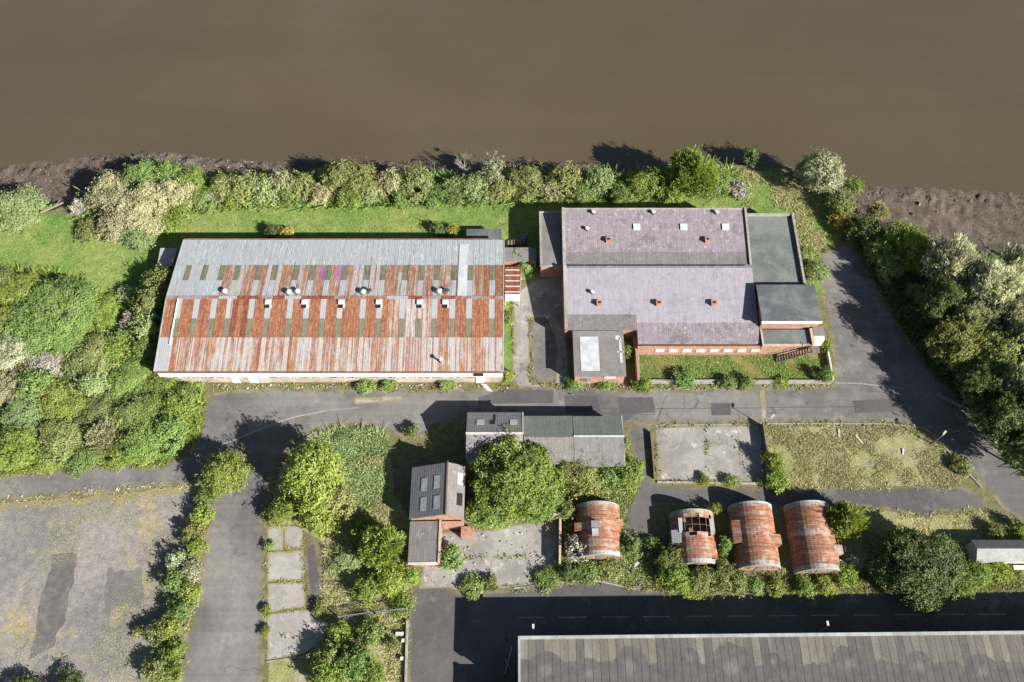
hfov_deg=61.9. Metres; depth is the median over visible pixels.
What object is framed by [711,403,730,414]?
road patch
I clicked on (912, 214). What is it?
shore stones
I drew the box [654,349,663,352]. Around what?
window
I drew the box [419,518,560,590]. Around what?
yard concrete
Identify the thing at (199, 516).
bush
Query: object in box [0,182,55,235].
bush
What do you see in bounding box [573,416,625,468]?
green shed
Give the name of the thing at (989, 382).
tree
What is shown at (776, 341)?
block
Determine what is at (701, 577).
bush
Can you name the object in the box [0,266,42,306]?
tree
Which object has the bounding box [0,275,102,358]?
tree
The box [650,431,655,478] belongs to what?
dark wall
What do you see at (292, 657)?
kerb
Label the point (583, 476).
bush
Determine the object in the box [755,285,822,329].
square block
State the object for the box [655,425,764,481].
concrete pad
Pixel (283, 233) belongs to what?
bush
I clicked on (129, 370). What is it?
tree
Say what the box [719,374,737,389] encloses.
bush
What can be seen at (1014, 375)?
tree
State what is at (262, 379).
door
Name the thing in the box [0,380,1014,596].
weeds
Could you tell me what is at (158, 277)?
bush
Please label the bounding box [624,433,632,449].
bush
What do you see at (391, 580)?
bush
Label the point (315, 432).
kerb
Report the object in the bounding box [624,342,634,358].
bush
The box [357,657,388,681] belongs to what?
bush
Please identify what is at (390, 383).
bush
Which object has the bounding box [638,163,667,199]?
bush
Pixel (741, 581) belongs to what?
bush
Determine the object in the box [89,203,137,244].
bush
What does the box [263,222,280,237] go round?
bush
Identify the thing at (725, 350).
window
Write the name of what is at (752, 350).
window
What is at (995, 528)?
bush
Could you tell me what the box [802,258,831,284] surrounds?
bush
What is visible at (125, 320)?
bush
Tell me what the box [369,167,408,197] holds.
bush
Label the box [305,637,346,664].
bush
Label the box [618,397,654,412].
road patch
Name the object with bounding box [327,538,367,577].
bush
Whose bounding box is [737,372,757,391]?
bush
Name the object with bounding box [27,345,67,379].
tree
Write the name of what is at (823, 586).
bush
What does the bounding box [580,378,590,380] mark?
window
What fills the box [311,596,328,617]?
bush
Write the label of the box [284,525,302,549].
concrete slab
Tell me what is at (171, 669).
bush
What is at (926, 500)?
lane
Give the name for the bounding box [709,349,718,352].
window
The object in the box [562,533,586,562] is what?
bush
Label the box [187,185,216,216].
bush
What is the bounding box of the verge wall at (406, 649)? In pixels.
[405,620,407,681]
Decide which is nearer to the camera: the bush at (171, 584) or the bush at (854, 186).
the bush at (171, 584)
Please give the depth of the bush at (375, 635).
113.51 m
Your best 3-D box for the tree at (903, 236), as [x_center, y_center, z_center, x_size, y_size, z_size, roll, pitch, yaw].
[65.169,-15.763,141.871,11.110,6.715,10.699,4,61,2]
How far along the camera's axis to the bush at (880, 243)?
141.58 m
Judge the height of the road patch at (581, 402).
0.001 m
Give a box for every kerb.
[266,642,324,662]
[294,425,345,445]
[514,579,635,589]
[564,339,566,384]
[651,381,831,383]
[655,423,761,425]
[657,481,765,484]
[766,423,981,487]
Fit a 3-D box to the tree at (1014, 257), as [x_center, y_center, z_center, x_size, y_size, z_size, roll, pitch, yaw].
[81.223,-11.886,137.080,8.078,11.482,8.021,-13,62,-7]
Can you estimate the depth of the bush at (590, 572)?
118.32 m
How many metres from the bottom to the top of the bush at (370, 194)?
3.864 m
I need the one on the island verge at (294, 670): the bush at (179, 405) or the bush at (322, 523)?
the bush at (322, 523)
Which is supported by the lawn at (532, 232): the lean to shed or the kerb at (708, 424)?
the lean to shed
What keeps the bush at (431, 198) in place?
on the lawn at (532, 232)
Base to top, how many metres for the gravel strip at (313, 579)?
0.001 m
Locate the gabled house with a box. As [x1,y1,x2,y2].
[409,461,465,520]
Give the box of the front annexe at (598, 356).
[572,331,625,383]
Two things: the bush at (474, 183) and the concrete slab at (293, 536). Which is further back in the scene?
the bush at (474, 183)
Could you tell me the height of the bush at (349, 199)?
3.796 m
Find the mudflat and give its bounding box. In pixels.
[0,151,1023,255]
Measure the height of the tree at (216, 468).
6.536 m
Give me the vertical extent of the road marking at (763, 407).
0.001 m
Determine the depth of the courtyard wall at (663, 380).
133.08 m
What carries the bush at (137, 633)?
on the waste ground at (23, 579)
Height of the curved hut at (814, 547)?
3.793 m
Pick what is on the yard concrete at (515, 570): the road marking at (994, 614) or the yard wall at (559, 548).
the yard wall at (559, 548)
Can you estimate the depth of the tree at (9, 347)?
132.91 m
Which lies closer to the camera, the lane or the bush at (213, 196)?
the lane
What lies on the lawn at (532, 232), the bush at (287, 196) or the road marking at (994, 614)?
the bush at (287, 196)
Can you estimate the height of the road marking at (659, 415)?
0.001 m
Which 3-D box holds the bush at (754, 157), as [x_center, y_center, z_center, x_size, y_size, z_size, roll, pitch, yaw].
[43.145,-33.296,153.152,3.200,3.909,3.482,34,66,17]
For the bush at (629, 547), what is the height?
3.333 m
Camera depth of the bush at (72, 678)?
111.10 m
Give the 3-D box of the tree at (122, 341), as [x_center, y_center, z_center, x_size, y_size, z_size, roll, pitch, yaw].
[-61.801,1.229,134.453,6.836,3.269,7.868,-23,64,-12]
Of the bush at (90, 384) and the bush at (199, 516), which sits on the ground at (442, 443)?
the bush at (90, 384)
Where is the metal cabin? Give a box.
[965,540,1023,569]
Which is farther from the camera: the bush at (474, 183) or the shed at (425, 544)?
the bush at (474, 183)
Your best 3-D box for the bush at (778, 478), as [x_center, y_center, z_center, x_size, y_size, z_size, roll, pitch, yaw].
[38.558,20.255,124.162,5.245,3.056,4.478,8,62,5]
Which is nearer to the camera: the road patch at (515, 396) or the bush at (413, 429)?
the bush at (413, 429)
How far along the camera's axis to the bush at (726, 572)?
116.57 m
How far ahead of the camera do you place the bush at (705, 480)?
125.03 m
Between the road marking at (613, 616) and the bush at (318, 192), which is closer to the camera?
the road marking at (613, 616)
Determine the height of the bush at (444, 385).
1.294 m
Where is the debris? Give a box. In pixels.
[217,384,843,588]
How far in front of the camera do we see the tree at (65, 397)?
129.03 m
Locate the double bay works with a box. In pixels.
[561,207,760,354]
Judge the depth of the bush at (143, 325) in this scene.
134.62 m
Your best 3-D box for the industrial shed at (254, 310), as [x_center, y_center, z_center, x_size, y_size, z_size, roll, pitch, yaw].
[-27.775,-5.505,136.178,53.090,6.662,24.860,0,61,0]
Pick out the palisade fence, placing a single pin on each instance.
(406, 608)
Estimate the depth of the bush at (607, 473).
123.28 m
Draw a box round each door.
[229,377,240,382]
[247,377,259,382]
[258,377,269,382]
[476,377,483,382]
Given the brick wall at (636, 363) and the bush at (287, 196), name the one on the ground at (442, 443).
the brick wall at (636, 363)
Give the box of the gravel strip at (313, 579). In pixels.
[304,539,321,609]
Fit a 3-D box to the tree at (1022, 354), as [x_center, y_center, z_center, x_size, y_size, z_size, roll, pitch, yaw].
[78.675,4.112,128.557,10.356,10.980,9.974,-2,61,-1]
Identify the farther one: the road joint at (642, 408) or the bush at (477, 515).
the road joint at (642, 408)
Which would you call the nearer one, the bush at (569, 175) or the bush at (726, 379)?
the bush at (726, 379)
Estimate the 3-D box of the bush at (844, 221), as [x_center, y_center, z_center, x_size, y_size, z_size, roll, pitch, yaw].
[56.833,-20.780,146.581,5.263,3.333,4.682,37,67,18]
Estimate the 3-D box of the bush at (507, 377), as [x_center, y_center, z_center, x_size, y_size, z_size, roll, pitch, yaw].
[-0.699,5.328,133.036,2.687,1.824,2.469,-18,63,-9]
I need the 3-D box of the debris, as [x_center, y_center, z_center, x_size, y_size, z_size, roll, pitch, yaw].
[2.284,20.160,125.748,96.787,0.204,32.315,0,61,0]
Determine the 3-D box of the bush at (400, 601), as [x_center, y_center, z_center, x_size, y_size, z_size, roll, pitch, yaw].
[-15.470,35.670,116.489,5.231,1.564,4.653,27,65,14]
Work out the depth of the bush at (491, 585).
117.60 m
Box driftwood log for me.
[40,200,62,213]
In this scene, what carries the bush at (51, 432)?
on the ground at (442, 443)
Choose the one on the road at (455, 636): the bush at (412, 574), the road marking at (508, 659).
the road marking at (508, 659)
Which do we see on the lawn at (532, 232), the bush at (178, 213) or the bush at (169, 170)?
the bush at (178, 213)
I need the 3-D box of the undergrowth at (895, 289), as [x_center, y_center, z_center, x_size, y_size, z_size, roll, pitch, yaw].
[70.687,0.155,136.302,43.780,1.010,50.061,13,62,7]
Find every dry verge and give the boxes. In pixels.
[766,425,967,488]
[835,509,1023,589]
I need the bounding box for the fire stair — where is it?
[776,344,819,361]
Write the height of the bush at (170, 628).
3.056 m
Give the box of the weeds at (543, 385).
[452,301,762,591]
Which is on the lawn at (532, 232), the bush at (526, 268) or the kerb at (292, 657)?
the bush at (526, 268)
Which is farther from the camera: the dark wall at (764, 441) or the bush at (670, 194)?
the bush at (670, 194)
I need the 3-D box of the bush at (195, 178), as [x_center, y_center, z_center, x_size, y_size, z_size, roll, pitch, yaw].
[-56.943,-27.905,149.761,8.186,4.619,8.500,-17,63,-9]
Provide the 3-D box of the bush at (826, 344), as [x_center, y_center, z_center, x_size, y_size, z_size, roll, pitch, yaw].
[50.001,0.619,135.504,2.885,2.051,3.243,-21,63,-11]
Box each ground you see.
[0,165,1023,681]
[0,484,204,681]
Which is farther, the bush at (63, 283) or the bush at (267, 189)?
the bush at (267, 189)
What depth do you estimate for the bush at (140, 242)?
144.39 m
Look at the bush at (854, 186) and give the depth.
149.44 m
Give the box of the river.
[0,0,1023,198]
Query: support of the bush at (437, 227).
on the lawn at (532, 232)
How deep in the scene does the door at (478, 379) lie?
132.43 m
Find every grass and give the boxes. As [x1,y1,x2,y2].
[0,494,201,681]
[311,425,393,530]
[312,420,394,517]
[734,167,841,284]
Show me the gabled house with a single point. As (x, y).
(437, 492)
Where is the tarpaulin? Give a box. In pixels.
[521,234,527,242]
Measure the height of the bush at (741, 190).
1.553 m
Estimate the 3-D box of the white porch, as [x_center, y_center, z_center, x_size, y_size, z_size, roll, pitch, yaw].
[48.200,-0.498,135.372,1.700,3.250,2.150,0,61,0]
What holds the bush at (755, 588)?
on the ground at (442, 443)
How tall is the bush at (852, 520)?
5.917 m
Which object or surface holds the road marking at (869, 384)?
on the road at (868, 340)
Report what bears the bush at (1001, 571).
on the ground at (442, 443)
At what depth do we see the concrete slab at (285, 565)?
119.62 m
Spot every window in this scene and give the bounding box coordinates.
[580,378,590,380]
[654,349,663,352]
[668,349,677,352]
[682,349,691,352]
[695,349,704,352]
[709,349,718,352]
[723,349,732,352]
[736,349,746,352]
[750,349,759,352]
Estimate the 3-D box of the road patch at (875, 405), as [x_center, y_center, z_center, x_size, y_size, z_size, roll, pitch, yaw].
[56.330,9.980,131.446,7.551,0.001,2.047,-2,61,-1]
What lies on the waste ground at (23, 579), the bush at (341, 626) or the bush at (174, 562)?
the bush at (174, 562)
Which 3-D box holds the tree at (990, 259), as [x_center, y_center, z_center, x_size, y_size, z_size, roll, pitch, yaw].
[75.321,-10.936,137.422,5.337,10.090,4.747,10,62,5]
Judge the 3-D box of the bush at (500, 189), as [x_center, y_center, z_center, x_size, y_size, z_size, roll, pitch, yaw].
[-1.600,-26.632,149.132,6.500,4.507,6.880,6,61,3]
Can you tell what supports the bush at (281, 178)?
on the ground at (442, 443)
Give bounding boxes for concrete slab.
[267,526,283,550]
[267,550,304,581]
[267,582,304,612]
[267,609,327,660]
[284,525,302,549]
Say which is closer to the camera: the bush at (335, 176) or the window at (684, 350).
the window at (684, 350)
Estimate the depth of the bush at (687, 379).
132.46 m
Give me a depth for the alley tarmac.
136.02 m
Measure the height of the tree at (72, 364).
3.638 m
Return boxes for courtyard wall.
[638,355,822,381]
[826,349,833,381]
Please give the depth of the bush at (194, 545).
119.36 m
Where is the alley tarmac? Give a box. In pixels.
[527,317,556,384]
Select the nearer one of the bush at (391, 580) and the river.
the bush at (391, 580)
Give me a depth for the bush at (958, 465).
125.75 m
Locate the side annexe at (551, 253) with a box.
[539,211,562,277]
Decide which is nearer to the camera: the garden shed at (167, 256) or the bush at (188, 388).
the bush at (188, 388)
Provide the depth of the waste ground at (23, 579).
119.30 m
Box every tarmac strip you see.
[29,552,76,659]
[101,567,144,613]
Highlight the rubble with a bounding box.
[839,546,855,563]
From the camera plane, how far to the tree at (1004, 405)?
122.93 m
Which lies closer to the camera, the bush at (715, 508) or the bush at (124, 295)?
the bush at (715, 508)
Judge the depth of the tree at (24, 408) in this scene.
128.33 m
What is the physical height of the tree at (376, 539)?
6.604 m
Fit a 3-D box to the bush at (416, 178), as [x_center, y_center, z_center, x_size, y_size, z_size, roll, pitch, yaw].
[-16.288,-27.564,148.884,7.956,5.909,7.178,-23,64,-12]
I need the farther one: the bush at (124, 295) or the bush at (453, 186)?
the bush at (453, 186)
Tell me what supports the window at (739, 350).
in the double bay works
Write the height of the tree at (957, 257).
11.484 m
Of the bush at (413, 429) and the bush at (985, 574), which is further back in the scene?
the bush at (413, 429)
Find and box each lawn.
[0,170,840,374]
[639,348,828,380]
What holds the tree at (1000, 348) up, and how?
on the ground at (442, 443)
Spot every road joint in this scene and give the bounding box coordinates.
[563,408,722,408]
[567,413,654,414]
[767,406,905,407]
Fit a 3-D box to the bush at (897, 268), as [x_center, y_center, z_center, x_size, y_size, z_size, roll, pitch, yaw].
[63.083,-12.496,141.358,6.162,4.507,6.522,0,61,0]
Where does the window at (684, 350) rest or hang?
in the double bay works
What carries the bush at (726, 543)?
on the ground at (442, 443)
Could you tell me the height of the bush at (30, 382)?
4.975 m
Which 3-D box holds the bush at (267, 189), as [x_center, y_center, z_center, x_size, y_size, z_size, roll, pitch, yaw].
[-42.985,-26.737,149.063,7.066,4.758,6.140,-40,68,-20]
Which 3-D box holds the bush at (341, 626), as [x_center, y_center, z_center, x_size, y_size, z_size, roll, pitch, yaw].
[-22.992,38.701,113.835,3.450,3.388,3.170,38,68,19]
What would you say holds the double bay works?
on the lawn at (532, 232)
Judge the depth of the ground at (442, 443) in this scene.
127.08 m
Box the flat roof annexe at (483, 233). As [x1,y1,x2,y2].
[466,229,500,241]
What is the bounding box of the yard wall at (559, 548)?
[531,512,561,563]
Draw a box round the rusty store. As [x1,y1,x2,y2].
[505,267,520,306]
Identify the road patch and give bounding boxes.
[354,396,406,403]
[478,389,553,403]
[565,396,599,412]
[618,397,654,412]
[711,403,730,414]
[853,399,900,412]
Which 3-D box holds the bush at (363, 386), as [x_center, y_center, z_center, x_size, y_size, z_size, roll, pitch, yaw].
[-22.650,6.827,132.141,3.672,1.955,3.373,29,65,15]
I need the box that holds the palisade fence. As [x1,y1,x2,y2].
[338,607,407,618]
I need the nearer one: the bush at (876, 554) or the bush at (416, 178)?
the bush at (876, 554)
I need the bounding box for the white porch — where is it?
[812,327,824,347]
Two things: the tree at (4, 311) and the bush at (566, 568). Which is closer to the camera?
the bush at (566, 568)
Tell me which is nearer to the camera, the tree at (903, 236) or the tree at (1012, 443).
the tree at (1012, 443)
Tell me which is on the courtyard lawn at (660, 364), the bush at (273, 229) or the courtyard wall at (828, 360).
the courtyard wall at (828, 360)
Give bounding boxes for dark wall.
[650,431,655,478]
[761,422,768,482]
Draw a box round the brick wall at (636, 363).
[633,334,639,380]
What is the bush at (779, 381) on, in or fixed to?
on the ground at (442, 443)
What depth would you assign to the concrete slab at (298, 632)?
115.21 m
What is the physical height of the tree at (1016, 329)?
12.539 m
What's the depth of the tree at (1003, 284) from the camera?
130.71 m
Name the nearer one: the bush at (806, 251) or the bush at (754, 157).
the bush at (806, 251)
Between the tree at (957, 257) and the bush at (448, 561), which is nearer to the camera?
the bush at (448, 561)
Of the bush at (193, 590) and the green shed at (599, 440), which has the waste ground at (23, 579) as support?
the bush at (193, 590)
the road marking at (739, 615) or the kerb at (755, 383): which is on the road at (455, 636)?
the road marking at (739, 615)
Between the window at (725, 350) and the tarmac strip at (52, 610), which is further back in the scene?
the window at (725, 350)
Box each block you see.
[395,632,403,635]
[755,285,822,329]
[758,328,814,353]
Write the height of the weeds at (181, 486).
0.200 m
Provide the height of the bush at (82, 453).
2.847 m
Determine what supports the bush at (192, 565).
on the waste ground at (23, 579)
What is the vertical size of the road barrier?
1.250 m
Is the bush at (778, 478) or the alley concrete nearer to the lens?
the bush at (778, 478)
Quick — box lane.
[623,423,987,588]
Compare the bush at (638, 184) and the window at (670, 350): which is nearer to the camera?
the window at (670, 350)
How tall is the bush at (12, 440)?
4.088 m
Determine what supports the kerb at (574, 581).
on the ground at (442, 443)
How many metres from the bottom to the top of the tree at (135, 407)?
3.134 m
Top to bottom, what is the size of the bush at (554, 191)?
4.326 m
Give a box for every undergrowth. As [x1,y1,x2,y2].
[0,263,209,476]
[66,158,757,244]
[552,473,658,593]
[654,546,1023,598]
[845,200,1023,476]
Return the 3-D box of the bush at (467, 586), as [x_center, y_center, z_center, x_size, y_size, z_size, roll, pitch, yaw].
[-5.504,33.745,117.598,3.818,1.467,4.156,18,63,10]
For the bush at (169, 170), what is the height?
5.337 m
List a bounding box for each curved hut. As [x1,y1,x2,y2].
[574,501,623,559]
[668,508,718,567]
[727,501,781,570]
[782,500,843,574]
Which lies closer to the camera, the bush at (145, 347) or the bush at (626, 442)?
the bush at (626, 442)
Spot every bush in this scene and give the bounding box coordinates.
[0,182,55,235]
[0,424,45,479]
[2,673,41,681]
[12,367,58,403]
[29,415,87,471]
[32,447,69,477]
[51,275,84,295]
[54,663,91,681]
[60,441,105,478]
[69,198,87,215]
[73,368,111,398]
[75,169,136,215]
[75,211,104,244]
[80,417,119,456]
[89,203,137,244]
[90,289,131,331]
[101,441,137,468]
[107,181,167,235]
[111,283,141,305]
[113,217,161,252]
[115,417,166,467]
[116,310,137,332]
[121,156,166,192]
[126,307,161,341]
[128,281,166,317]
[129,330,158,363]
[131,625,142,639]
[134,654,175,681]
[139,260,176,297]
[141,621,170,648]
[146,413,192,457]
[150,613,188,642]
[150,635,189,664]
[152,152,184,184]
[152,382,199,428]
[155,175,197,211]
[157,198,197,233]
[157,564,185,600]
[158,663,184,681]
[163,592,196,632]
[165,548,187,570]
[173,162,211,195]
[174,381,201,404]
[174,520,207,548]
[177,552,204,583]
[177,578,204,606]
[184,534,211,559]
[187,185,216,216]
[188,503,215,525]
[191,490,212,509]
[205,190,222,206]
[208,170,237,201]
[221,169,260,209]
[222,194,244,209]
[246,172,287,204]
[258,493,301,529]
[259,625,269,638]
[260,604,272,617]
[262,538,274,552]
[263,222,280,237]
[270,169,294,192]
[276,184,304,205]
[277,225,294,237]
[287,170,316,201]
[287,492,339,539]
[302,180,335,205]
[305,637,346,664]
[308,646,347,681]
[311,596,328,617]
[317,157,354,194]
[320,478,360,525]
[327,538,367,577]
[327,618,353,643]
[330,634,378,681]
[331,181,363,213]
[331,427,362,455]
[340,156,376,197]
[345,515,374,538]
[348,571,381,611]
[351,614,390,649]
[353,378,376,396]
[356,178,384,206]
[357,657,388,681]
[368,559,409,597]
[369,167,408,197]
[376,378,399,392]
[384,590,418,623]
[384,636,397,648]
[390,185,416,209]
[399,165,437,205]
[401,422,421,438]
[403,566,422,590]
[418,176,448,209]
[429,220,446,236]
[435,380,458,395]
[439,542,464,572]
[440,174,468,204]
[446,223,462,237]
[456,571,485,600]
[460,171,491,206]
[464,482,512,533]
[481,152,506,185]
[481,570,500,593]
[484,176,518,205]
[501,368,514,384]
[504,310,515,324]
[506,160,547,205]
[516,262,533,277]
[519,478,566,530]
[527,563,563,595]
[538,176,564,201]
[549,160,582,202]
[554,451,607,503]
[554,560,576,584]
[555,500,577,526]
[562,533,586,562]
[564,375,583,394]
[569,180,595,203]
[571,558,606,587]
[581,165,620,196]
[591,464,626,494]
[595,381,618,391]
[597,558,624,580]
[604,178,638,204]
[610,451,644,499]
[615,531,648,561]
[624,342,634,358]
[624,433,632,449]
[626,171,649,198]
[631,376,654,395]
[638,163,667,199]
[644,536,661,552]
[653,539,688,574]
[653,559,695,598]
[655,177,688,205]
[670,367,700,391]
[683,580,704,601]
[687,565,717,599]
[695,162,731,198]
[695,472,712,485]
[707,556,737,597]
[708,502,721,515]
[716,534,733,556]
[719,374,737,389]
[724,471,742,488]
[727,178,751,199]
[729,567,750,598]
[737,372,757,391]
[742,146,760,167]
[748,573,767,600]
[760,444,789,471]
[760,467,793,495]
[766,576,786,600]
[774,375,789,387]
[793,571,817,600]
[800,242,819,263]
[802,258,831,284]
[812,573,837,600]
[817,365,835,383]
[819,336,833,352]
[820,182,860,220]
[825,211,856,232]
[825,499,871,544]
[832,561,858,588]
[839,175,865,195]
[845,210,886,244]
[862,230,897,266]
[863,198,896,221]
[870,529,905,565]
[872,254,908,283]
[904,283,924,298]
[944,562,986,600]
[949,454,973,476]
[963,559,993,592]
[982,518,1008,539]
[983,562,1016,588]
[1008,515,1023,539]
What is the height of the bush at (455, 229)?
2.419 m
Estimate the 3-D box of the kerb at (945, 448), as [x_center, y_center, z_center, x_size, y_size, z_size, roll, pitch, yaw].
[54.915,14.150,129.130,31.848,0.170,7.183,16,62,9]
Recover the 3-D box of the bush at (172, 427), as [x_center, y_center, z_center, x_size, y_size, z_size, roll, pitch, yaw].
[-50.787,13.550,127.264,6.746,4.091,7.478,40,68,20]
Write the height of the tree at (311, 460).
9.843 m
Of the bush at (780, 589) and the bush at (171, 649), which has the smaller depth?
the bush at (171, 649)
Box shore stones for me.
[0,153,1023,240]
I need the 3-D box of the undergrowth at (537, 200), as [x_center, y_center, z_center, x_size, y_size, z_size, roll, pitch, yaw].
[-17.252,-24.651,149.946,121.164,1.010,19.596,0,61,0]
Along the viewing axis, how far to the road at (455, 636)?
116.23 m
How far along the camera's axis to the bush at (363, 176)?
148.07 m
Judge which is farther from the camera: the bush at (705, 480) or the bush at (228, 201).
the bush at (228, 201)
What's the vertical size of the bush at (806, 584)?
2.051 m
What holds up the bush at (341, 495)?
on the island verge at (294, 670)
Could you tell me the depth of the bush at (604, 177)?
148.96 m
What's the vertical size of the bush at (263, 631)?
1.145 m
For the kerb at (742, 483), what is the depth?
125.30 m
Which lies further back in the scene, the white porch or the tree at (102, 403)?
the white porch
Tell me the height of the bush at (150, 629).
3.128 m
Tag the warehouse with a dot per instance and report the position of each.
(973, 656)
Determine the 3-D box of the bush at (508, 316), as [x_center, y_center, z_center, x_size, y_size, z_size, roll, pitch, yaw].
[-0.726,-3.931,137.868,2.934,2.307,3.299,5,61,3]
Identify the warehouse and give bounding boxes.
[518,631,1023,681]
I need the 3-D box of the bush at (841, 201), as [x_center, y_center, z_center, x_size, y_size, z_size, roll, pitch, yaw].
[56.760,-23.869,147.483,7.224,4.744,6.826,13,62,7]
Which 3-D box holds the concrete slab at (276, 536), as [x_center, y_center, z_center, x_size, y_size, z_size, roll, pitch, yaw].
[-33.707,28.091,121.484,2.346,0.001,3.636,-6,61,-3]
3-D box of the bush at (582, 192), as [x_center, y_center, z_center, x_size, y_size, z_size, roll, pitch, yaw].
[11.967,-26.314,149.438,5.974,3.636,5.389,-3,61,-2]
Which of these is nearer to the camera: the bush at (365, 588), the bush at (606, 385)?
the bush at (365, 588)
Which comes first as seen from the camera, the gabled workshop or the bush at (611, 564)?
the bush at (611, 564)
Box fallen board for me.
[481,384,492,391]
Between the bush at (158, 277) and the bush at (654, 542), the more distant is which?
the bush at (158, 277)
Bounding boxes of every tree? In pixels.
[0,265,24,286]
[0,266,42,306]
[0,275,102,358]
[0,301,15,335]
[0,322,44,376]
[0,359,34,404]
[0,392,54,437]
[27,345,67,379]
[27,372,92,425]
[54,328,130,388]
[68,391,118,438]
[99,326,137,368]
[103,356,154,402]
[104,383,164,439]
[131,371,181,396]
[193,444,255,502]
[276,428,356,514]
[351,517,406,573]
[455,152,474,173]
[464,426,566,528]
[662,144,722,203]
[792,144,852,194]
[866,523,969,620]
[870,216,939,273]
[911,276,966,323]
[918,231,989,297]
[923,312,992,371]
[939,295,1002,335]
[949,360,1006,407]
[960,257,1023,317]
[963,325,1023,384]
[964,388,1023,447]
[974,252,1001,275]
[989,241,1023,277]
[993,287,1023,333]
[996,422,1023,469]
[998,317,1023,357]
[998,362,1023,402]
[1001,390,1023,432]
[1012,339,1023,364]
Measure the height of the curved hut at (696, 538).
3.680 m
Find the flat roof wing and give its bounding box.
[747,212,805,290]
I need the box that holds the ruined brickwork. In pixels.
[442,521,473,538]
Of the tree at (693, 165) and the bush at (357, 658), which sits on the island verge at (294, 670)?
the bush at (357, 658)
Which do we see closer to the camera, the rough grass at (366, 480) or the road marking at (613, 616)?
the road marking at (613, 616)
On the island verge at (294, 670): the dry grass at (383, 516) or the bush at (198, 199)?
the dry grass at (383, 516)
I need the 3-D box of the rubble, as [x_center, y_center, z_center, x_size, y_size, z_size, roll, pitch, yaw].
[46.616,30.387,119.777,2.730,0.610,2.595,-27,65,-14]
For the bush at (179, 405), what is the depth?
128.81 m
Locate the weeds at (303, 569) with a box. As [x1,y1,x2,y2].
[262,523,325,663]
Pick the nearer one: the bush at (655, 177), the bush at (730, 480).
the bush at (730, 480)
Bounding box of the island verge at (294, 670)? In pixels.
[268,428,412,681]
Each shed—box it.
[153,238,504,382]
[156,248,178,270]
[408,520,442,566]
[504,247,536,268]
[524,416,573,470]
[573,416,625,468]
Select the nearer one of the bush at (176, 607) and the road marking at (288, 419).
the bush at (176, 607)
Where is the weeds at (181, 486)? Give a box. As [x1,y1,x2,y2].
[0,421,978,672]
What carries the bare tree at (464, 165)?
on the ground at (442, 443)
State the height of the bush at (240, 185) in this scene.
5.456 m
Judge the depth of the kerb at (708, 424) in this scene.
129.89 m
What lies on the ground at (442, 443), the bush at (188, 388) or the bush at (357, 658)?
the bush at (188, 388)
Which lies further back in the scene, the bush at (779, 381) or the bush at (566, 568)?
the bush at (779, 381)
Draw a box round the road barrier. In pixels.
[935,392,961,408]
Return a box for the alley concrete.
[511,278,569,387]
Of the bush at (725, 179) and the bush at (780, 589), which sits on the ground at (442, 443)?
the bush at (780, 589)
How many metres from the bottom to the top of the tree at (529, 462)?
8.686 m
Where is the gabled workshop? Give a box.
[466,412,523,470]
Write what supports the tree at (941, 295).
on the ground at (442, 443)
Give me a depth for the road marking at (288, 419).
130.34 m
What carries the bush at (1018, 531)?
on the dry verge at (859, 555)
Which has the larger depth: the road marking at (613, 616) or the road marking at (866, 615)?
the road marking at (866, 615)
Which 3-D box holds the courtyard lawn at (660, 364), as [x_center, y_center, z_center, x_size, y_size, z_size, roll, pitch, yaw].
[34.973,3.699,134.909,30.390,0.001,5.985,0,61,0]
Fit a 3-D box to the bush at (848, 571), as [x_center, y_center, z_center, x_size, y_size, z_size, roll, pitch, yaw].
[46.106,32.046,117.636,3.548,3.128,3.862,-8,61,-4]
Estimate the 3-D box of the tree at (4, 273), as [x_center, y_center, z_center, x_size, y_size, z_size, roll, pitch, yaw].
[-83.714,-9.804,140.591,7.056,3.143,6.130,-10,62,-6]
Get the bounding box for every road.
[0,244,1023,681]
[407,574,1023,681]
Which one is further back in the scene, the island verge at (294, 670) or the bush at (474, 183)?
the bush at (474, 183)
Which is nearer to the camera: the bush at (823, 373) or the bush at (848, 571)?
the bush at (848, 571)
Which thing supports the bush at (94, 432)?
on the ground at (442, 443)
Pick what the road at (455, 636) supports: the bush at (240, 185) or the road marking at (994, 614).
the road marking at (994, 614)
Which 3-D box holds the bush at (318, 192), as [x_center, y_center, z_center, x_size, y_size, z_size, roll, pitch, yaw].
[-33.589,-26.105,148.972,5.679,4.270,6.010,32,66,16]
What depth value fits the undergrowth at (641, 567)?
121.17 m
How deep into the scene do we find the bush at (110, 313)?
138.37 m
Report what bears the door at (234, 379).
in the industrial shed at (254, 310)
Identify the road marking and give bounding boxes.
[220,407,357,445]
[505,646,511,673]
[601,616,627,617]
[656,394,667,422]
[727,615,753,616]
[759,390,766,420]
[836,382,904,388]
[853,614,879,615]
[979,613,1005,614]
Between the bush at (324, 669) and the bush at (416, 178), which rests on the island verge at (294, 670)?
the bush at (324, 669)
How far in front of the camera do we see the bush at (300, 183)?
148.64 m
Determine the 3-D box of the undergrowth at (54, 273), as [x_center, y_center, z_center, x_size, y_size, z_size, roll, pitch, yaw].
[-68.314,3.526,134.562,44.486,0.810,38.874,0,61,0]
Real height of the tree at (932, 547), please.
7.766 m

